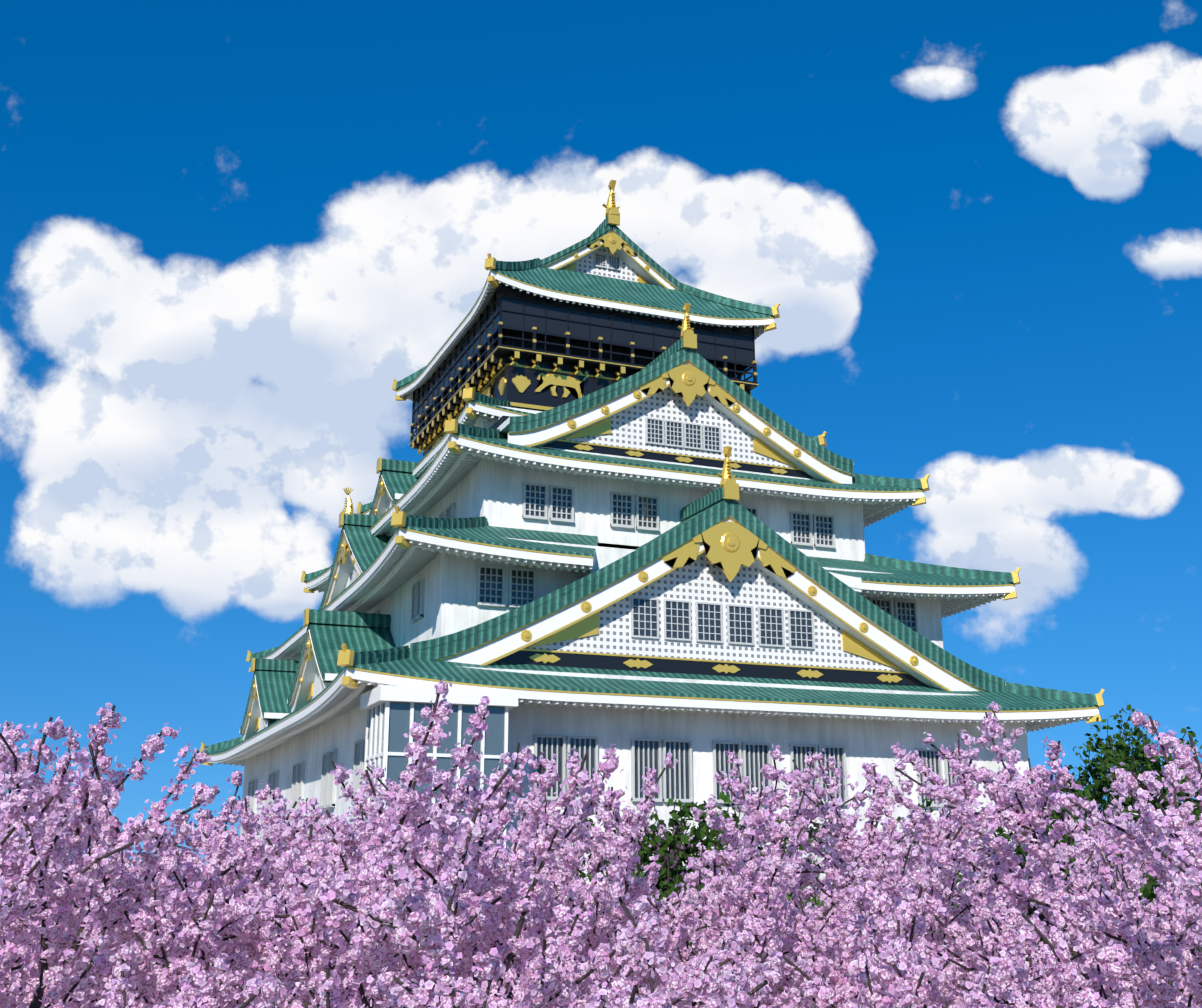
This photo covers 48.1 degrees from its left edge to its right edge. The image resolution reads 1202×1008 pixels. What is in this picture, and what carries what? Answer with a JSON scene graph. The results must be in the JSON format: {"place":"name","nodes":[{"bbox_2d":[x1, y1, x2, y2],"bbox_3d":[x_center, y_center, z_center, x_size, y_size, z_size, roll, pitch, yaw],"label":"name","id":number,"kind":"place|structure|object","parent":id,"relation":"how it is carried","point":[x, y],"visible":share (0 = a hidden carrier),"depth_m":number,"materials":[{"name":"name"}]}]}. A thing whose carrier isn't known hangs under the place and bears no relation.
{"place":"outdoors","nodes":[
{"label":"outdoors","id":0,"kind":"place"},
{"bbox_2d":[0,0,1201,865],"label":"sky","id":1,"kind":"structure","parent":0,"point":[229,229],"materials":[{"name":"blue"}]},
{"bbox_2d":[200,180,1104,907],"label":"castle tower","id":2,"kind":"structure","parent":0,"point":[624,510],"depth_m":61.24,"materials":[{"name":"white paint"}]},
{"bbox_2d":[229,705,1201,982],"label":"green trees","id":3,"kind":"object","parent":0,"point":[1097,765],"depth_m":24.31,"materials":[{"name":"green plant"}]},
{"bbox_3d":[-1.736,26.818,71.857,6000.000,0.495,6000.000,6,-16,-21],"label":"ground","id":4,"kind":"structure","parent":0,"visible":0},
{"bbox_2d":[0,680,1201,1007],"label":"cherry tree branches","id":5,"kind":"object","parent":4,"relation":"on","point":[36,1002],"visible":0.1,"depth_m":9.89,"materials":[{"name":"brown plant"}]},
{"bbox_2d":[0,679,1201,1007],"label":"cherry blossoms","id":6,"kind":"object","parent":4,"relation":"on","point":[558,913],"visible":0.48,"depth_m":9.82,"materials":[{"name":"pink plant"}]},
{"bbox_2d":[0,751,1201,1007],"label":"cherry trees cluster","id":7,"kind":"object","parent":4,"relation":"on","point":[830,869],"visible":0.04,"depth_m":15.32,"materials":[{"name":"pink plant"}]},
{"bbox_2d":[0,743,1201,1007],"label":"bushes","id":8,"kind":"object","parent":4,"relation":"on","point":[830,879],"visible":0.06,"depth_m":15.36,"materials":[{"name":"green plant"}]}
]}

